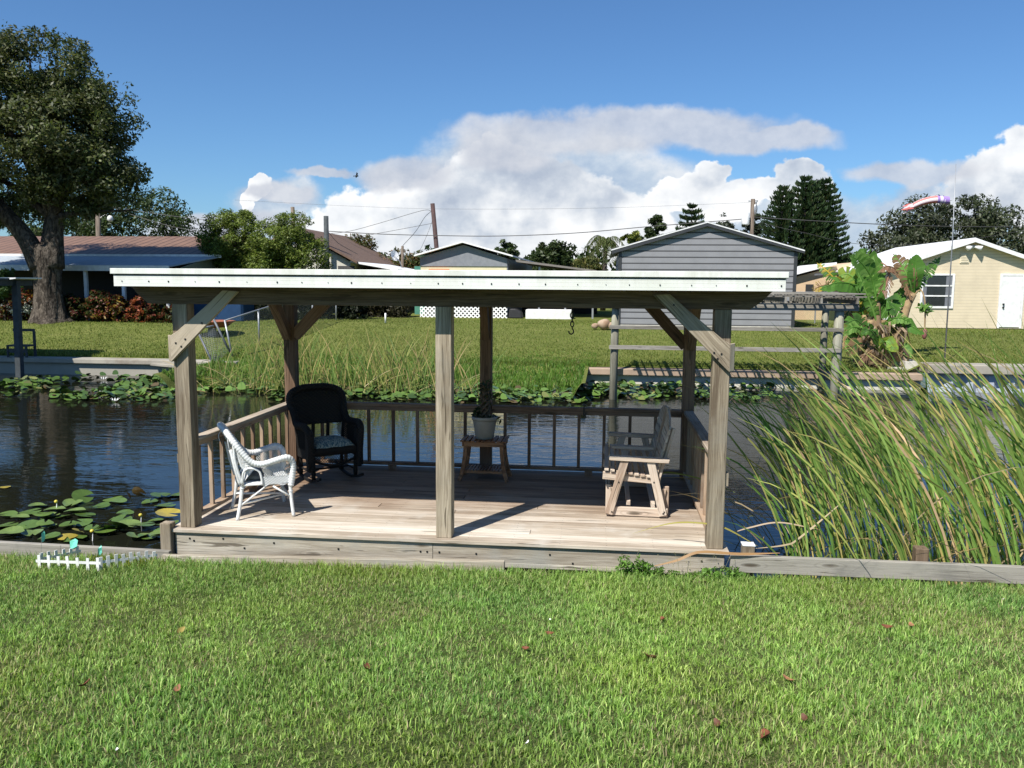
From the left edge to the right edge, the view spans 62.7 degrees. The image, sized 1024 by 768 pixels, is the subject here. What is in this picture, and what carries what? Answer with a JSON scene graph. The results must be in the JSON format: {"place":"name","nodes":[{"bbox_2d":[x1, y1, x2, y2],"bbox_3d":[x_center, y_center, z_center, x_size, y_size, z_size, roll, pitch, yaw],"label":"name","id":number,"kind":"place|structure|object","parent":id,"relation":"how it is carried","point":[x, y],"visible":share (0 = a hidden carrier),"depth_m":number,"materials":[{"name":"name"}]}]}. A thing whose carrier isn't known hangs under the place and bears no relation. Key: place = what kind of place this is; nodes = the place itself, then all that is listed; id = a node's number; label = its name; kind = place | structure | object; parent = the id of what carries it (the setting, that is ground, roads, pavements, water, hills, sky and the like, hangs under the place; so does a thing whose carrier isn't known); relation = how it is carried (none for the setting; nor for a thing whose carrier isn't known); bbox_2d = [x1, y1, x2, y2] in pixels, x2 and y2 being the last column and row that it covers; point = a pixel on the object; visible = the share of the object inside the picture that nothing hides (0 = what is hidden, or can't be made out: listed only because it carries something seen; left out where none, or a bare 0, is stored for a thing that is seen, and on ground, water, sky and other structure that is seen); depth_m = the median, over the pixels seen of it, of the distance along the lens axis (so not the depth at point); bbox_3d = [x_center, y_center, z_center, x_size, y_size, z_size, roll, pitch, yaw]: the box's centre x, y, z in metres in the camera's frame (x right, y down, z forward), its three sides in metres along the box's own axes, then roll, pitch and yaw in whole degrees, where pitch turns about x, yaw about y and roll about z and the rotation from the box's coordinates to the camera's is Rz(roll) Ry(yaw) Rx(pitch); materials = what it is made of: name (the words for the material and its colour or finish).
{"place":"outdoors","nodes":[
{"label":"outdoors","id":0,"kind":"place"},
{"bbox_2d":[155,343,596,396],"bbox_3d":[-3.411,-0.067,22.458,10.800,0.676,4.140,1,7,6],"label":"bank","id":1,"kind":"structure","parent":0,"point":[167,380],"depth_m":23.20,"materials":[{"name":"green plant"}]},
{"bbox_2d":[162,322,505,396],"bbox_3d":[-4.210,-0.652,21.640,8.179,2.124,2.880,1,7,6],"label":"reeds","id":2,"kind":"object","parent":1,"relation":"on","point":[308,369],"visible":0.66,"depth_m":21.46,"materials":[{"name":"green plant"}]},
{"bbox_2d":[0,373,1023,587],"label":"water","id":3,"kind":"structure","parent":0,"point":[59,449],"depth_m":14.54,"materials":[{"name":"blue liquid"}]},
{"bbox_2d":[0,526,24,534],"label":"lily pad","id":4,"kind":"object","parent":3,"relation":"on","point":[11,530],"visible":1,"depth_m":9.23,"materials":[{"name":"green plant"}]},
{"bbox_2d":[0,277,41,377],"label":"dock","id":5,"kind":"object","parent":3,"relation":"in","point":[15,283],"visible":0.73,"depth_m":24.06,"materials":[{"name":"grey wood"}]},
{"bbox_2d":[17,520,38,528],"bbox_3d":[-5.510,1.603,9.543,0.247,0.018,0.285,6,15,20],"label":"lily pad","id":6,"kind":"object","parent":3,"relation":"on","point":[30,523],"visible":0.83,"depth_m":9.56,"materials":[{"name":"green plant"}]},
{"bbox_2d":[21,529,43,535],"bbox_3d":[-5.284,1.633,9.251,0.222,0.032,0.257,-4,8,-28],"label":"lily pad","id":7,"kind":"object","parent":3,"relation":"on","point":[26,532],"visible":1,"depth_m":9.29,"materials":[{"name":"green plant"}]},
{"bbox_2d":[62,498,82,505],"bbox_3d":[-5.489,1.478,10.483,0.223,0.032,0.258,2,12,-6],"label":"lily pad","id":8,"kind":"object","parent":3,"relation":"on","point":[66,502],"visible":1,"depth_m":10.52,"materials":[{"name":"green plant"}]},
{"bbox_2d":[71,489,93,502],"bbox_3d":[-5.457,1.427,10.686,0.260,0.019,0.226,2,44,-42],"label":"lily pad","id":9,"kind":"object","parent":3,"relation":"on","point":[78,494],"visible":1,"depth_m":10.69,"materials":[{"name":"green plant"}]},
{"bbox_2d":[94,525,119,532],"bbox_3d":[-4.507,1.607,9.330,0.284,0.016,0.246,-3,11,4],"label":"lily pad","id":10,"kind":"object","parent":3,"relation":"on","point":[102,529],"visible":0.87,"depth_m":9.29,"materials":[{"name":"green plant"}]},
{"bbox_2d":[104,521,127,529],"bbox_3d":[-4.410,1.579,9.344,0.226,0.017,0.260,-25,-31,22],"label":"lily pad","id":11,"kind":"object","parent":3,"relation":"on","point":[121,525],"visible":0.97,"depth_m":9.34,"materials":[{"name":"green plant"}]},
{"bbox_2d":[0,356,237,375],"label":"seawall","id":12,"kind":"object","parent":3,"relation":"in","point":[82,365],"visible":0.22,"depth_m":24.93,"materials":[{"name":"concrete"}]},
{"bbox_2d":[6,328,36,357],"bbox_3d":[-14.799,-1.238,25.289,0.700,0.840,0.440,1,7,6],"label":"garden bench","id":13,"kind":"object","parent":12,"relation":"on","point":[25,350],"visible":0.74,"depth_m":25.32,"materials":[{"name":"black metal"}]},
{"bbox_2d":[118,519,140,526],"bbox_3d":[-4.381,1.593,9.580,0.291,0.036,0.252,7,8,7],"label":"lily pad","id":14,"kind":"object","parent":3,"relation":"on","point":[128,522],"visible":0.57,"depth_m":9.66,"materials":[{"name":"green plant"}]},
{"bbox_2d":[155,508,179,516],"bbox_3d":[-4.117,1.538,10.062,0.300,0.021,0.260,7,13,6],"label":"lily pad","id":15,"kind":"object","parent":3,"relation":"on","point":[165,512],"visible":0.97,"depth_m":10.09,"materials":[{"name":"yellow plant"}]},
{"bbox_2d":[160,521,175,553],"bbox_3d":[-3.157,1.887,7.762,0.100,1.255,0.100,1,7,6],"label":"post stub","id":16,"kind":"object","parent":3,"relation":"in","point":[167,538],"visible":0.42,"depth_m":7.66,"materials":[{"name":"beige wood"}]},
{"bbox_2d":[0,370,782,403],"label":"lily pads","id":17,"kind":"object","parent":3,"relation":"on","point":[583,393],"visible":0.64,"depth_m":21.04,"materials":[{"name":"green plant"}]},
{"bbox_2d":[110,268,788,574],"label":"pavilion","id":18,"kind":"structure","parent":3,"relation":"in","point":[533,517],"depth_m":7.55,"materials":[{"name":"wood"}]},
{"bbox_2d":[217,422,295,520],"bbox_3d":[-2.502,0.805,8.197,0.684,0.914,0.692,-3,7,-24],"label":"wicker armchair","id":19,"kind":"object","parent":18,"relation":"on","point":[241,453],"visible":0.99,"depth_m":8.01,"materials":[{"name":"white wicker"}]},
{"bbox_2d":[240,468,272,479],"bbox_3d":[-2.489,0.877,8.179,0.320,0.090,0.351,-3,7,-24],"label":"seat cushion","id":20,"kind":"object","parent":19,"relation":"on","point":[254,475],"visible":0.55,"depth_m":8.06,"materials":[{"name":"grey fabric"}]},
{"bbox_2d":[286,383,363,482],"bbox_3d":[-2.122,0.557,9.640,0.734,1.060,0.855,-4,8,-33],"label":"rocking chair","id":21,"kind":"object","parent":18,"relation":"on","point":[312,404],"visible":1,"depth_m":9.72,"materials":[{"name":"black wicker"}]},
{"bbox_2d":[314,435,353,448],"bbox_3d":[-2.105,0.649,9.624,0.470,0.086,0.440,-4,8,-33],"label":"rocker cushion","id":22,"kind":"object","parent":21,"relation":"on","point":[329,441],"visible":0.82,"depth_m":9.49,"materials":[{"name":"blue fabric"}]},
{"bbox_2d":[457,435,511,482],"bbox_3d":[-0.311,0.864,9.717,0.590,0.483,0.383,1,7,6],"label":"side table","id":23,"kind":"object","parent":18,"relation":"on","point":[468,442],"visible":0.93,"depth_m":9.59,"materials":[{"name":"brown wood"}]},
{"bbox_2d":[471,379,500,439],"bbox_3d":[-0.292,0.284,9.636,0.344,0.686,0.300,1,7,6],"label":"potted plant","id":24,"kind":"object","parent":23,"relation":"on","point":[484,422],"visible":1,"depth_m":9.58,"materials":[{"name":"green plant"}]},
{"bbox_2d":[602,405,674,517],"bbox_3d":[1.291,0.720,8.735,0.687,1.006,1.390,1,7,6],"label":"glider bench","id":25,"kind":"object","parent":18,"relation":"on","point":[621,459],"visible":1,"depth_m":8.18,"materials":[{"name":"wood"}]},
{"bbox_2d":[632,522,756,545],"bbox_3d":[1.574,1.273,7.248,1.056,0.180,0.047,2,7,14],"label":"reed leaf","id":26,"kind":"object","parent":18,"relation":"on","point":[696,523],"visible":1,"depth_m":7.22,"materials":[{"name":"plant"}]},
{"bbox_2d":[609,292,866,403],"bbox_3d":[5.308,-0.554,21.402,6.020,3.580,3.400,1,7,6],"label":"boat rack","id":27,"kind":"object","parent":3,"relation":"in","point":[808,301],"visible":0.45,"depth_m":19.87,"materials":[{"name":"grey wood"}]},
{"bbox_2d":[741,541,754,576],"bbox_3d":[1.996,1.984,7.195,0.106,1.273,0.106,1,7,6],"label":"post stub","id":28,"kind":"object","parent":3,"relation":"in","point":[747,547],"visible":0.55,"depth_m":7.08,"materials":[{"name":"white paint"}]},
{"bbox_2d":[729,555,1023,583],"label":"bulkhead board","id":29,"kind":"object","parent":28,"relation":"attached to","point":[872,568],"visible":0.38,"depth_m":6.92,"materials":[{"name":"grey wood"}]},
{"bbox_2d":[580,366,922,390],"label":"seawall","id":30,"kind":"object","parent":3,"relation":"in","point":[639,375],"visible":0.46,"depth_m":23.12,"materials":[{"name":"grey concrete"}]},
{"bbox_2d":[667,309,1023,587],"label":"reeds","id":31,"kind":"object","parent":3,"relation":"in","point":[977,466],"visible":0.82,"depth_m":7.56,"materials":[{"name":"green plant"}]},
{"bbox_2d":[755,503,840,548],"bbox_3d":[2.491,1.217,7.268,0.958,0.356,0.046,-2,7,-18],"label":"reed leaf","id":32,"kind":"object","parent":31,"relation":"attached to","point":[811,528],"visible":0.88,"depth_m":7.30,"materials":[{"name":"plant"}]},
{"bbox_2d":[911,545,928,584],"bbox_3d":[3.388,1.998,7.046,0.100,1.300,0.100,1,7,6],"label":"post stub","id":33,"kind":"object","parent":3,"relation":"in","point":[920,553],"visible":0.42,"depth_m":6.93,"materials":[{"name":"brown wood"}]},
{"bbox_2d":[918,362,1023,393],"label":"seawall","id":34,"kind":"object","parent":3,"relation":"in","point":[984,370],"visible":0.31,"depth_m":22.25,"materials":[{"name":"concrete"}]},
{"bbox_2d":[0,549,1023,767],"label":"lawn","id":35,"kind":"structure","parent":0,"point":[348,756],"depth_m":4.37,"materials":[{"name":"plant"}]},
{"bbox_2d":[36,546,156,570],"bbox_3d":[-3.627,1.540,7.366,0.917,0.196,0.454,1,7,6],"label":"picket edging","id":36,"kind":"object","parent":35,"relation":"on","point":[99,562],"visible":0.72,"depth_m":7.20,"materials":[{"name":"white paint"}]},
{"bbox_2d":[62,551,170,567],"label":"weeds","id":37,"kind":"object","parent":35,"relation":"on","point":[119,557],"visible":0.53,"depth_m":7.39,"materials":[{"name":"green plant"}]},
{"bbox_2d":[604,554,762,582],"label":"weeds","id":38,"kind":"object","parent":35,"relation":"on","point":[645,567],"visible":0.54,"depth_m":6.98,"materials":[{"name":"green plant"}]},
{"bbox_2d":[654,550,775,565],"bbox_3d":[1.665,1.478,7.030,1.134,0.166,0.021,1,7,2],"label":"reed leaf","id":39,"kind":"object","parent":38,"relation":"on","point":[705,551],"visible":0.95,"depth_m":7.02,"materials":[{"name":"plant"}]},
{"bbox_2d":[0,308,1023,371],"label":"lawn","id":40,"kind":"structure","parent":0,"point":[601,315],"depth_m":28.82,"materials":[{"name":"green plant"}]},
{"bbox_2d":[0,267,24,319],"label":"croton shrub","id":41,"kind":"object","parent":40,"relation":"on","point":[5,290],"visible":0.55,"depth_m":32.87,"materials":[{"name":"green plant"}]},
{"bbox_2d":[0,292,25,320],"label":"croton shrub","id":42,"kind":"object","parent":40,"relation":"on","point":[7,313],"visible":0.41,"depth_m":32.94,"materials":[{"name":"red plant"}]},
{"bbox_2d":[5,287,33,320],"bbox_3d":[-19.101,-3.089,33.126,1.636,1.469,1.421,3,7,24],"label":"croton shrub","id":43,"kind":"object","parent":40,"relation":"on","point":[26,295],"visible":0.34,"depth_m":32.85,"materials":[{"name":"red plant"}]},
{"bbox_2d":[0,19,154,323],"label":"live oak","id":44,"kind":"object","parent":40,"relation":"on","point":[58,172],"visible":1,"depth_m":30.53,"materials":[{"name":"green plant"}]},
{"bbox_2d":[63,293,92,321],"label":"croton shrub","id":45,"kind":"object","parent":40,"relation":"on","point":[70,301],"visible":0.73,"depth_m":32.62,"materials":[{"name":"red plant"}]},
{"bbox_2d":[82,289,115,320],"bbox_3d":[-16.129,-3.002,32.807,1.552,1.415,1.152,1,7,6],"label":"croton shrub","id":46,"kind":"object","parent":40,"relation":"on","point":[94,300],"visible":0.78,"depth_m":32.54,"materials":[{"name":"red plant"}]},
{"bbox_2d":[0,177,201,235],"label":"oak","id":47,"kind":"object","parent":40,"relation":"on","point":[89,229],"visible":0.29,"depth_m":53.69,"materials":[{"name":"green plant"}]},
{"bbox_2d":[95,214,112,235],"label":"utility pole","id":48,"kind":"object","parent":40,"relation":"on","point":[98,223],"visible":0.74,"depth_m":47.16,"materials":[{"name":"brown wood"}]},
{"bbox_2d":[90,294,130,321],"bbox_3d":[-15.523,-2.853,32.770,1.401,1.357,1.333,1,7,6],"label":"croton shrub","id":49,"kind":"object","parent":40,"relation":"on","point":[115,310],"visible":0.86,"depth_m":32.47,"materials":[{"name":"orange plant"}]},
{"bbox_2d":[0,236,240,319],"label":"porch house","id":50,"kind":"structure","parent":40,"relation":"on","point":[90,261],"depth_m":35.56,"materials":[{"name":"blue paint"}]},
{"bbox_2d":[123,295,156,322],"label":"croton shrub","id":51,"kind":"object","parent":40,"relation":"on","point":[137,306],"visible":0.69,"depth_m":32.34,"materials":[{"name":"red plant"}]},
{"bbox_2d":[142,304,171,322],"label":"croton shrub","id":52,"kind":"object","parent":40,"relation":"on","point":[163,314],"visible":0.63,"depth_m":32.28,"materials":[{"name":"red plant"}]},
{"bbox_2d":[208,320,235,335],"bbox_3d":[-10.325,-1.867,28.927,1.560,0.630,1.560,1,7,6],"label":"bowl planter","id":53,"kind":"object","parent":40,"relation":"on","point":[220,324],"visible":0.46,"depth_m":28.74,"materials":[{"name":"ceramic"}]},
{"bbox_2d":[194,304,253,321],"bbox_3d":[-11.906,-3.171,34.320,2.400,1.250,1.200,1,7,6],"label":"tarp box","id":54,"kind":"object","parent":40,"relation":"on","point":[228,311],"visible":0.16,"depth_m":33.72,"materials":[{"name":"blue plastic"}]},
{"bbox_2d":[194,207,264,268],"bbox_3d":[-11.909,-5.158,36.302,3.360,4.926,2.783,1,7,6],"label":"cedar","id":55,"kind":"object","parent":40,"relation":"on","point":[212,240],"visible":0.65,"depth_m":35.59,"materials":[{"name":"green plant"}]},
{"bbox_2d":[224,305,336,356],"bbox_3d":[-7.902,-2.265,30.179,0.279,1.867,10.360,1,7,6],"label":"chain link fence","id":56,"kind":"object","parent":40,"relation":"on","point":[258,328],"visible":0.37,"depth_m":26.87,"materials":[{"name":"metal"}]},
{"bbox_2d":[199,318,229,360],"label":"fence gate panel","id":57,"kind":"structure","parent":56,"relation":"attached to","point":[220,333],"depth_m":24.95,"materials":[{"name":"metal"}]},
{"bbox_2d":[254,305,310,319],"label":"hedge","id":58,"kind":"object","parent":40,"relation":"on","point":[269,313],"visible":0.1,"depth_m":35.52,"materials":[{"name":"green plant"}]},
{"bbox_2d":[241,210,333,268],"bbox_3d":[-9.534,-4.961,35.573,3.922,4.742,2.804,1,7,6],"label":"cedar","id":59,"kind":"object","parent":40,"relation":"on","point":[277,252],"visible":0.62,"depth_m":34.99,"materials":[{"name":"green plant"}]},
{"bbox_2d":[324,216,328,267],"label":"utility pole","id":60,"kind":"object","parent":40,"relation":"on","point":[326,227],"visible":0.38,"depth_m":41.31,"materials":[{"name":"grey wood"}]},
{"bbox_2d":[304,305,368,319],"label":"hedge","id":61,"kind":"object","parent":40,"relation":"on","point":[349,311],"visible":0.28,"depth_m":36.15,"materials":[{"name":"green plant"}]},
{"bbox_2d":[273,228,414,312],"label":"cream house","id":62,"kind":"structure","parent":40,"relation":"on","point":[364,258],"depth_m":43.77,"materials":[{"name":"brown"}]},
{"bbox_2d":[344,233,406,269],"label":"ruddy tree","id":63,"kind":"object","parent":40,"relation":"on","point":[371,245],"visible":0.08,"depth_m":49.93,"materials":[{"name":"green plant"}]},
{"bbox_2d":[346,306,412,317],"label":"hedge","id":64,"kind":"object","parent":40,"relation":"on","point":[397,311],"visible":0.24,"depth_m":38.38,"materials":[{"name":"green plant"}]},
{"bbox_2d":[388,246,422,268],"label":"ruddy tree","id":65,"kind":"object","parent":40,"relation":"on","point":[411,259],"visible":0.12,"depth_m":50.05,"materials":[{"name":"green plant"}]},
{"bbox_2d":[430,203,438,248],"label":"utility pole","id":66,"kind":"object","parent":40,"relation":"on","point":[434,224],"visible":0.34,"depth_m":47.09,"materials":[{"name":"brown wood"}]},
{"bbox_2d":[414,241,532,317],"bbox_3d":[-1.487,-5.456,44.481,4.500,3.520,13.500,1,7,6],"label":"mobile home","id":67,"kind":"object","parent":40,"relation":"on","point":[462,255],"visible":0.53,"depth_m":38.25,"materials":[{"name":"beige"}]},
{"bbox_2d":[494,239,520,259],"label":"tree","id":68,"kind":"object","parent":40,"relation":"on","point":[509,247],"visible":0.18,"depth_m":54.47,"materials":[{"name":"green plant"}]},
{"bbox_2d":[508,308,523,318],"bbox_3d":[0.186,-3.221,38.378,0.636,0.440,0.700,1,7,6],"label":"lawn mower cover","id":69,"kind":"object","parent":40,"relation":"on","point":[515,313],"visible":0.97,"depth_m":38.04,"materials":[{"name":"grey fabric"}]},
{"bbox_2d":[526,309,571,318],"bbox_3d":[1.688,-3.151,38.218,2.070,0.480,0.900,1,7,6],"label":"storage box","id":70,"kind":"object","parent":40,"relation":"on","point":[547,313],"visible":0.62,"depth_m":37.78,"materials":[{"name":"white paint"}]},
{"bbox_2d":[528,239,576,270],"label":"tree","id":71,"kind":"object","parent":40,"relation":"on","point":[556,253],"visible":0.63,"depth_m":54.04,"materials":[{"name":"green plant"}]},
{"bbox_2d":[515,260,596,318],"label":"carport","id":72,"kind":"object","parent":40,"relation":"on","point":[592,311],"visible":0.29,"depth_m":41.54,"materials":[{"name":"metal"}]},
{"bbox_2d":[567,255,607,270],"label":"tree","id":73,"kind":"object","parent":40,"relation":"on","point":[584,262],"visible":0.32,"depth_m":53.87,"materials":[{"name":"green plant"}]},
{"bbox_2d":[583,235,623,310],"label":"queen palm","id":74,"kind":"object","parent":40,"relation":"on","point":[604,242],"visible":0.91,"depth_m":48.03,"materials":[{"name":"green plant"}]},
{"bbox_2d":[597,319,609,329],"bbox_3d":[3.442,-2.235,31.493,0.490,0.414,0.369,1,7,6],"label":"boulder","id":75,"kind":"object","parent":40,"relation":"on","point":[603,324],"visible":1,"depth_m":31.36,"materials":[{"name":"stone"}]},
{"bbox_2d":[379,241,870,270],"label":"distant woods","id":76,"kind":"object","parent":40,"relation":"on","point":[582,254],"depth_m":96.36,"materials":[{"name":"green plant"}]},
{"bbox_2d":[613,230,641,266],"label":"tree","id":77,"kind":"object","parent":40,"relation":"on","point":[631,238],"visible":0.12,"depth_m":49.70,"materials":[{"name":"green plant"}]},
{"bbox_2d":[636,214,666,239],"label":"tree","id":78,"kind":"object","parent":40,"relation":"on","point":[655,220],"visible":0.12,"depth_m":53.41,"materials":[{"name":"green plant"}]},
{"bbox_2d":[675,203,704,229],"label":"layered pine","id":79,"kind":"object","parent":40,"relation":"on","point":[694,213],"visible":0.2,"depth_m":55.03,"materials":[{"name":"green plant"}]},
{"bbox_2d":[610,221,804,326],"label":"metal shed","id":80,"kind":"structure","parent":40,"relation":"on","point":[707,246],"depth_m":31.66,"materials":[{"name":"grey metal"}]},
{"bbox_2d":[715,212,737,229],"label":"tree","id":81,"kind":"object","parent":40,"relation":"on","point":[729,224],"visible":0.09,"depth_m":52.84,"materials":[{"name":"green plant"}]},
{"bbox_2d":[741,199,757,234],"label":"utility pole","id":82,"kind":"object","parent":40,"relation":"on","point":[746,215],"visible":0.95,"depth_m":45.07,"materials":[{"name":"brown wood"}]},
{"bbox_2d":[329,218,749,236],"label":"overhead wire","id":83,"kind":"object","parent":82,"relation":"attached to","point":[538,234],"visible":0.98,"depth_m":46.54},
{"bbox_2d":[754,217,1001,226],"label":"overhead wire","id":84,"kind":"object","parent":82,"relation":"attached to","point":[882,224],"visible":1,"depth_m":44.51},
{"bbox_2d":[740,213,770,236],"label":"tree","id":85,"kind":"object","parent":40,"relation":"on","point":[757,229],"visible":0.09,"depth_m":52.57,"materials":[{"name":"green plant"}]},
{"bbox_2d":[759,184,809,265],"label":"layered pine","id":86,"kind":"object","parent":40,"relation":"on","point":[786,208],"visible":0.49,"depth_m":48.03,"materials":[{"name":"green plant"}]},
{"bbox_2d":[781,174,837,264],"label":"layered pine","id":87,"kind":"object","parent":40,"relation":"on","point":[803,199],"visible":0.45,"depth_m":48.13,"materials":[{"name":"green plant"}]},
{"bbox_2d":[795,292,853,322],"bbox_3d":[14.229,-3.098,35.145,5.829,1.489,0.058,1,7,6],"label":"fence","id":88,"kind":"object","parent":40,"relation":"on","point":[814,318],"visible":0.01,"depth_m":35.34,"materials":[{"name":"white"}]},
{"bbox_2d":[799,177,853,264],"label":"layered pine","id":89,"kind":"object","parent":40,"relation":"on","point":[827,191],"visible":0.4,"depth_m":48.59,"materials":[{"name":"green plant"}]},
{"bbox_2d":[812,248,940,368],"bbox_3d":[10.135,-2.073,23.167,3.616,3.372,0.916,0,7,-1],"label":"banana clump","id":90,"kind":"object","parent":40,"relation":"on","point":[862,278],"visible":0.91,"depth_m":23.15,"materials":[{"name":"green plant"}]},
{"bbox_2d":[795,238,1023,328],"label":"yellow house","id":91,"kind":"structure","parent":40,"relation":"on","point":[985,275],"depth_m":31.72,"materials":[{"name":"beige paint"}]},
{"bbox_2d":[919,274,954,307],"bbox_3d":[16.106,-3.520,31.818,1.206,1.298,0.048,1,7,6],"label":"window","id":92,"kind":"structure","parent":91,"relation":"in","point":[936,289],"depth_m":31.81,"materials":[{"name":"white paint"}]},
{"bbox_2d":[996,274,1023,327],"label":"door","id":93,"kind":"structure","parent":91,"relation":"in","point":[1011,286],"depth_m":31.55,"materials":[{"name":"white paint"}]},
{"bbox_2d":[848,193,1023,259],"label":"spreading oak","id":94,"kind":"object","parent":40,"relation":"on","point":[903,236],"visible":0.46,"depth_m":48.85,"materials":[{"name":"green plant"}]},
{"bbox_2d":[944,169,955,358],"bbox_3d":[11.718,-3.211,22.448,0.076,5.211,0.042,3,7,23],"label":"flagpole","id":95,"kind":"object","parent":40,"relation":"on","point":[949,275],"visible":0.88,"depth_m":22.48,"materials":[{"name":"metal"}]},
{"bbox_2d":[902,196,949,213],"bbox_3d":[10.938,-4.746,22.247,1.170,0.472,0.210,1,7,6],"label":"windsock","id":96,"kind":"object","parent":95,"relation":"attached to","point":[930,200],"visible":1,"depth_m":22.16,"materials":[{"name":"fabric"}]},
{"bbox_2d":[0,0,1023,387],"label":"sky","id":97,"kind":"structure","parent":0,"point":[506,117],"materials":[{"name":"blue"}]},
{"bbox_2d":[883,359,923,372],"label":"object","id":98,"kind":"structure","parent":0,"point":[913,363],"depth_m":22.93,"materials":[{"name":"white"}]},
{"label":"lawn edge","id":99,"kind":"structure","parent":0,"visible":0},
{"bbox_2d":[0,541,171,559],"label":"bulkhead board","id":100,"kind":"object","parent":99,"relation":"attached to","point":[19,547],"visible":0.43,"depth_m":7.73,"materials":[{"name":"grey wood"}]},
{"bbox_2d":[161,554,504,570],"bbox_3d":[-1.610,1.608,7.416,3.110,0.235,0.055,1,7,6],"label":"bulkhead board","id":101,"kind":"object","parent":99,"relation":"on","point":[411,561],"visible":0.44,"depth_m":7.36,"materials":[{"name":"grey wood"}]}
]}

